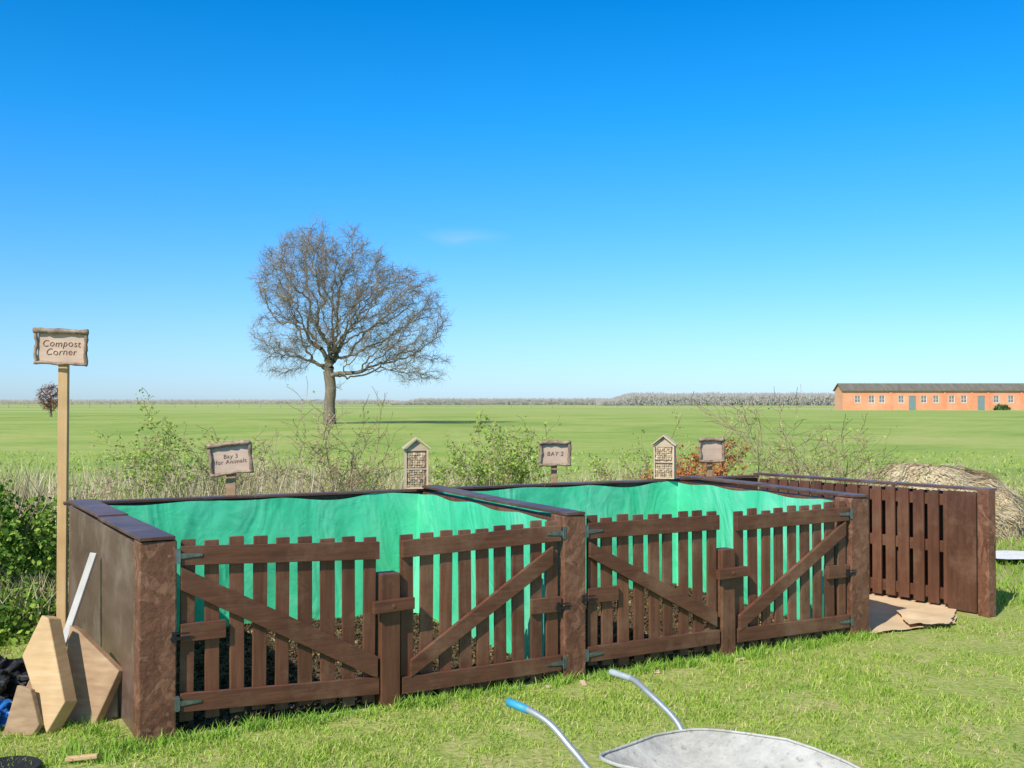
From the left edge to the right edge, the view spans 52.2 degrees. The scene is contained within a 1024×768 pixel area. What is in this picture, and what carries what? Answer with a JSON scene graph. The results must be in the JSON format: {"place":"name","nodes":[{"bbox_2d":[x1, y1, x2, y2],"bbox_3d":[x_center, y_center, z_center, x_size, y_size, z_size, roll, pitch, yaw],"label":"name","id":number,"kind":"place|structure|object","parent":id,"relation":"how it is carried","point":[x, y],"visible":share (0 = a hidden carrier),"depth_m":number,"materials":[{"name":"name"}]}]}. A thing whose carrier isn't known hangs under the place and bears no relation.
{"place":"outdoors","nodes":[
{"label":"outdoors","id":0,"kind":"place"},
{"bbox_2d":[8,401,700,407],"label":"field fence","id":1,"kind":"object","parent":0,"point":[383,404],"visible":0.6,"depth_m":299.94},
{"bbox_2d":[402,437,430,488],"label":"bug house","id":2,"kind":"structure","parent":0,"point":[416,464],"depth_m":8.34,"materials":[{"name":"brown wood"}]},
{"bbox_2d":[0,403,1023,767],"bbox_3d":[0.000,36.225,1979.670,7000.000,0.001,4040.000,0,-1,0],"label":"ground","id":3,"kind":"structure","parent":0,"point":[594,429],"depth_m":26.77,"materials":[{"name":"green plant"}]},
{"bbox_2d":[0,699,11,728],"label":"plastic bag","id":4,"kind":"object","parent":3,"relation":"on","point":[5,706],"visible":0.43,"depth_m":5.39,"materials":[{"name":"blue plastic"}]},
{"bbox_2d":[0,655,29,699],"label":"rubble sack","id":5,"kind":"object","parent":3,"relation":"on","point":[13,674],"visible":0.68,"depth_m":5.92,"materials":[{"name":"black plastic"}]},
{"bbox_2d":[0,756,41,767],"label":"bucket lid","id":6,"kind":"object","parent":3,"relation":"on","point":[23,763],"visible":0.99,"depth_m":4.79,"materials":[{"name":"black plastic"}]},
{"bbox_2d":[3,685,42,735],"bbox_3d":[-2.454,1.644,5.269,0.186,0.243,0.072,0,-1,0],"label":"timber offcut","id":7,"kind":"object","parent":3,"relation":"on","point":[24,716],"visible":0.94,"depth_m":5.25,"materials":[{"name":"beige wood"}]},
{"bbox_2d":[0,529,68,637],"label":"dry weeds","id":8,"kind":"object","parent":3,"relation":"on","point":[47,585],"visible":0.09,"depth_m":7.61,"materials":[{"name":"plant"}]},
{"bbox_2d":[0,578,68,645],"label":"bush","id":9,"kind":"object","parent":3,"relation":"on","point":[21,630],"visible":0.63,"depth_m":7.39,"materials":[{"name":"green plant"}]},
{"bbox_2d":[0,475,83,593],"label":"bush","id":10,"kind":"object","parent":3,"relation":"on","point":[36,545],"visible":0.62,"depth_m":8.33,"materials":[{"name":"green plant"}]},
{"bbox_2d":[33,381,57,416],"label":"tree","id":11,"kind":"object","parent":3,"relation":"on","point":[49,401],"visible":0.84,"depth_m":119.72,"materials":[{"name":"plant"}]},
{"bbox_2d":[22,615,76,732],"bbox_3d":[-2.371,1.491,5.392,0.290,0.571,0.177,-1,-1,36],"label":"timber offcut","id":12,"kind":"object","parent":3,"relation":"on","point":[46,659],"visible":0.95,"depth_m":5.36,"materials":[{"name":"beige wood"}]},
{"bbox_2d":[32,327,88,629],"bbox_3d":[-3.173,0.701,7.365,0.381,2.195,0.118,0,-1,0],"label":"sign","id":13,"kind":"object","parent":3,"relation":"on","point":[63,349],"visible":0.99,"depth_m":7.37,"materials":[{"name":"brown wood"}]},
{"bbox_2d":[21,476,117,540],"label":"shrub","id":14,"kind":"object","parent":3,"relation":"on","point":[98,497],"visible":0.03,"depth_m":10.86,"materials":[{"name":"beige plant"}]},
{"bbox_2d":[63,552,97,646],"bbox_3d":[-2.500,1.377,5.896,0.046,0.807,0.376,0,-1,26],"label":"timber batten","id":15,"kind":"object","parent":3,"relation":"on","point":[80,592],"visible":0.5,"depth_m":5.96,"materials":[{"name":"white wood"}]},
{"bbox_2d":[65,753,98,761],"bbox_3d":[-1.991,1.729,4.841,0.142,0.028,0.030,0,-1,-8],"label":"timber batten","id":16,"kind":"object","parent":3,"relation":"on","point":[84,757],"visible":1,"depth_m":4.83,"materials":[{"name":"beige wood"}]},
{"bbox_2d":[16,455,148,518],"bbox_3d":[-5.513,1.320,11.908,2.591,1.133,1.751,0,-1,-18],"label":"shrub","id":17,"kind":"object","parent":3,"relation":"on","point":[97,465],"visible":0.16,"depth_m":12.08,"materials":[{"name":"beige plant"}]},
{"bbox_2d":[66,626,121,724],"bbox_3d":[-2.240,1.536,5.506,0.346,0.477,0.195,0,-1,24],"label":"timber offcut","id":18,"kind":"object","parent":3,"relation":"on","point":[96,669],"visible":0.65,"depth_m":5.50,"materials":[{"name":"beige wood"}]},
{"bbox_2d":[104,688,118,718],"bbox_3d":[-2.167,1.660,5.636,0.107,0.270,0.265,0,-1,-16],"label":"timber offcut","id":19,"kind":"object","parent":3,"relation":"on","point":[112,711],"visible":0.27,"depth_m":5.55,"materials":[{"name":"brown wood"}]},
{"bbox_2d":[89,388,268,498],"bbox_3d":[-3.764,0.954,11.564,1.985,1.844,1.496,-1,-1,33],"label":"shrub","id":20,"kind":"object","parent":3,"relation":"on","point":[160,467],"visible":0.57,"depth_m":11.60,"materials":[{"name":"green plant"}]},
{"bbox_2d":[0,399,402,404],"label":"distant hedge","id":21,"kind":"object","parent":3,"relation":"on","point":[204,401],"visible":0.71,"depth_m":762.20,"materials":[{"name":"plant"}]},
{"bbox_2d":[182,425,291,495],"bbox_3d":[-3.076,1.157,11.196,1.417,1.424,1.780,0,-1,0],"label":"shrub","id":22,"kind":"object","parent":3,"relation":"on","point":[241,482],"visible":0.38,"depth_m":11.25,"materials":[{"name":"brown plant"}]},
{"bbox_2d":[252,377,412,493],"bbox_3d":[-1.849,0.901,11.592,1.491,1.955,2.456,-1,-1,34],"label":"shrub","id":23,"kind":"object","parent":3,"relation":"on","point":[332,469],"visible":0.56,"depth_m":11.34,"materials":[{"name":"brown plant"}]},
{"bbox_2d":[246,212,455,423],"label":"oak tree","id":24,"kind":"object","parent":3,"relation":"on","point":[332,356],"visible":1,"depth_m":79.38,"materials":[{"name":"brown plant"}]},
{"bbox_2d":[176,613,544,730],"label":"leaf litter","id":25,"kind":"object","parent":3,"relation":"on","point":[247,672],"visible":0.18,"depth_m":6.50,"materials":[{"name":"brown plant"}]},
{"bbox_2d":[302,440,451,490],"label":"shrub","id":26,"kind":"object","parent":3,"relation":"on","point":[380,488],"visible":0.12,"depth_m":11.76,"materials":[{"name":"brown plant"}]},
{"bbox_2d":[437,460,491,486],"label":"shrub","id":27,"kind":"object","parent":3,"relation":"on","point":[441,483],"visible":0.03,"depth_m":11.77,"materials":[{"name":"green plant"}]},
{"bbox_2d":[428,410,569,486],"bbox_3d":[-0.416,1.095,12.160,1.766,1.585,1.981,0,-1,-13],"label":"shrub","id":28,"kind":"object","parent":3,"relation":"on","point":[505,468],"visible":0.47,"depth_m":12.17,"materials":[{"name":"green plant"}]},
{"bbox_2d":[0,628,1023,767],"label":"grass tufts","id":29,"kind":"object","parent":3,"relation":"on","point":[260,724],"visible":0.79,"depth_m":5.67,"materials":[{"name":"green plant"}]},
{"bbox_2d":[0,419,1023,538],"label":"dry weeds","id":30,"kind":"object","parent":3,"relation":"on","point":[283,489],"visible":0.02,"depth_m":13.80,"materials":[{"name":"beige plant"}]},
{"bbox_2d":[389,397,639,404],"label":"distant hedge","id":31,"kind":"object","parent":3,"relation":"on","point":[503,401],"visible":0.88,"depth_m":640.90,"materials":[{"name":"plant"}]},
{"bbox_2d":[63,472,996,743],"bbox_3d":[0.408,1.298,7.656,6.639,1.012,2.524,1,-1,-27],"label":"compost enclosure","id":32,"kind":"object","parent":3,"relation":"on","point":[517,570],"visible":0.99,"depth_m":6.61,"materials":[{"name":"brown paint"}]},
{"bbox_2d":[206,440,253,494],"bbox_3d":[-2.097,0.861,7.793,0.348,0.891,0.111,0,-1,-8],"label":"sign","id":33,"kind":"object","parent":32,"relation":"attached to","point":[230,459],"visible":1,"depth_m":7.78,"materials":[{"name":"brown wood"}]},
{"bbox_2d":[539,440,571,485],"bbox_3d":[0.369,0.905,9.017,0.289,0.846,0.102,0,-1,-7],"label":"sign","id":34,"kind":"object","parent":32,"relation":"attached to","point":[553,454],"visible":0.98,"depth_m":9.00,"materials":[{"name":"brown wood"}]},
{"bbox_2d":[651,435,678,478],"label":"bug house","id":35,"kind":"structure","parent":32,"relation":"on","point":[664,458],"depth_m":9.41,"materials":[{"name":"brown wood"}]},
{"bbox_2d":[698,437,724,476],"bbox_3d":[1.855,0.918,9.757,0.266,0.845,0.100,0,-1,-12],"label":"sign","id":36,"kind":"object","parent":32,"relation":"attached to","point":[710,449],"visible":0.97,"depth_m":9.74,"materials":[{"name":"brown wood"}]},
{"bbox_2d":[579,680,586,685],"bbox_3d":[0.421,1.768,6.189,0.025,0.014,0.076,0,-1,-10],"label":"wood chip","id":37,"kind":"object","parent":3,"relation":"on","point":[582,682],"visible":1,"depth_m":6.18,"materials":[{"name":"beige wood"}]},
{"bbox_2d":[572,403,697,480],"bbox_3d":[1.699,1.060,12.500,1.721,1.667,1.303,0,-1,-23],"label":"shrub","id":38,"kind":"object","parent":3,"relation":"on","point":[602,473],"visible":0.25,"depth_m":12.42,"materials":[{"name":"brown plant"}]},
{"bbox_2d":[505,669,860,767],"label":"wheelbarrow","id":39,"kind":"object","parent":3,"relation":"on","point":[681,747],"visible":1,"depth_m":3.59,"materials":[{"name":"metal"}]},
{"bbox_2d":[622,432,753,479],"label":"shrub","id":40,"kind":"object","parent":3,"relation":"on","point":[690,471],"visible":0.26,"depth_m":12.08,"materials":[{"name":"brown plant"}]},
{"bbox_2d":[585,583,841,669],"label":"leaf litter","id":41,"kind":"object","parent":3,"relation":"on","point":[675,619],"visible":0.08,"depth_m":7.69,"materials":[{"name":"brown plant"}]},
{"bbox_2d":[596,391,834,405],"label":"distant woods","id":42,"kind":"object","parent":3,"relation":"on","point":[746,398],"visible":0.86,"depth_m":522.58,"materials":[{"name":"grey plant"}]},
{"bbox_2d":[700,453,794,479],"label":"shrub","id":43,"kind":"object","parent":3,"relation":"on","point":[772,468],"visible":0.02,"depth_m":12.79,"materials":[{"name":"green plant"}]},
{"bbox_2d":[684,387,940,489],"bbox_3d":[3.414,0.951,12.004,2.724,1.885,3.392,1,-1,-39],"label":"shrub","id":44,"kind":"object","parent":3,"relation":"on","point":[808,471],"visible":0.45,"depth_m":11.76,"materials":[{"name":"green plant"}]},
{"bbox_2d":[818,413,986,490],"bbox_3d":[4.177,1.119,12.327,2.313,1.557,2.132,0,-1,0],"label":"shrub","id":45,"kind":"object","parent":3,"relation":"on","point":[858,471],"visible":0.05,"depth_m":12.34,"materials":[{"name":"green plant"}]},
{"bbox_2d":[869,592,956,632],"bbox_3d":[3.149,1.796,8.295,0.918,0.018,1.825,0,-1,9],"label":"cardboard sheet","id":46,"kind":"object","parent":3,"relation":"on","point":[884,615],"visible":0.59,"depth_m":8.31,"materials":[{"name":"beige cardboard"}]},
{"bbox_2d":[896,609,954,623],"bbox_3d":[3.160,1.759,7.873,0.435,0.029,0.538,0,-1,11],"label":"cardboard sheet","id":47,"kind":"object","parent":46,"relation":"on","point":[911,616],"visible":1,"depth_m":7.91,"materials":[{"name":"beige cardboard"}]},
{"bbox_2d":[849,461,1023,540],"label":"hay heap","id":48,"kind":"object","parent":3,"relation":"on","point":[1008,526],"visible":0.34,"depth_m":12.90,"materials":[{"name":"beige plant"}]},
{"bbox_2d":[925,535,1023,605],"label":"grass beyond bays","id":49,"kind":"object","parent":3,"relation":"on","point":[1013,571],"depth_m":9.98,"materials":[{"name":"green plant"}]},
{"bbox_2d":[996,550,1023,558],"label":"white board","id":50,"kind":"object","parent":49,"relation":"on","point":[1003,554],"visible":0.68,"depth_m":10.94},
{"bbox_2d":[993,403,1010,409],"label":"bush","id":51,"kind":"object","parent":3,"relation":"on","point":[1002,407],"visible":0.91,"depth_m":218.27,"materials":[{"name":"green plant"}]},
{"bbox_2d":[998,488,1023,522],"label":"shrub","id":52,"kind":"object","parent":3,"relation":"on","point":[1021,493],"visible":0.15,"depth_m":12.92,"materials":[{"name":"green plant"}]},
{"bbox_2d":[0,450,1023,502],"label":"field grass","id":53,"kind":"structure","parent":0,"point":[620,457],"depth_m":27.91,"materials":[{"name":"green plant"}]},
{"bbox_2d":[0,0,1023,402],"label":"sky","id":54,"kind":"structure","parent":0,"point":[608,199],"materials":[{"name":"blue"}]},
{"bbox_2d":[833,383,1023,409],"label":"brick barn","id":55,"kind":"structure","parent":0,"point":[919,396],"depth_m":222.00,"materials":[{"name":"orange brick"}]},
{"bbox_2d":[854,395,860,402],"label":"window","id":56,"kind":"structure","parent":55,"relation":"in","point":[857,397],"depth_m":222.03,"materials":[{"name":"white glass"}]},
{"bbox_2d":[868,395,874,402],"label":"window","id":57,"kind":"structure","parent":55,"relation":"in","point":[870,397],"depth_m":222.03,"materials":[{"name":"white glass"}]},
{"bbox_2d":[879,395,884,402],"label":"window","id":58,"kind":"structure","parent":55,"relation":"in","point":[881,397],"depth_m":222.13,"materials":[{"name":"white glass"}]},
{"bbox_2d":[898,395,903,402],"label":"window","id":59,"kind":"structure","parent":55,"relation":"in","point":[900,397],"depth_m":222.11,"materials":[{"name":"white glass"}]},
{"bbox_2d":[909,396,915,409],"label":"door","id":60,"kind":"structure","parent":55,"relation":"in","point":[912,399],"depth_m":222.03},
{"bbox_2d":[921,395,926,402],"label":"window","id":61,"kind":"structure","parent":55,"relation":"in","point":[923,397],"depth_m":222.08,"materials":[{"name":"white glass"}]},
{"bbox_2d":[933,395,938,402],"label":"window","id":62,"kind":"structure","parent":55,"relation":"in","point":[935,397],"depth_m":222.13,"materials":[{"name":"white glass"}]},
{"bbox_2d":[949,395,954,402],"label":"window","id":63,"kind":"structure","parent":55,"relation":"in","point":[951,397],"depth_m":222.08,"materials":[{"name":"white glass"}]},
{"bbox_2d":[961,395,966,402],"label":"window","id":64,"kind":"structure","parent":55,"relation":"in","point":[963,397],"depth_m":222.11,"materials":[{"name":"white glass"}]},
{"bbox_2d":[978,396,984,409],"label":"door","id":65,"kind":"structure","parent":55,"relation":"in","point":[981,399],"depth_m":222.03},
{"bbox_2d":[993,395,998,402],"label":"window","id":66,"kind":"structure","parent":55,"relation":"in","point":[995,397],"depth_m":222.08,"materials":[{"name":"white glass"}]},
{"bbox_2d":[1008,395,1013,402],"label":"window","id":67,"kind":"structure","parent":55,"relation":"in","point":[1010,397],"depth_m":222.13,"materials":[{"name":"white glass"}]}
]}

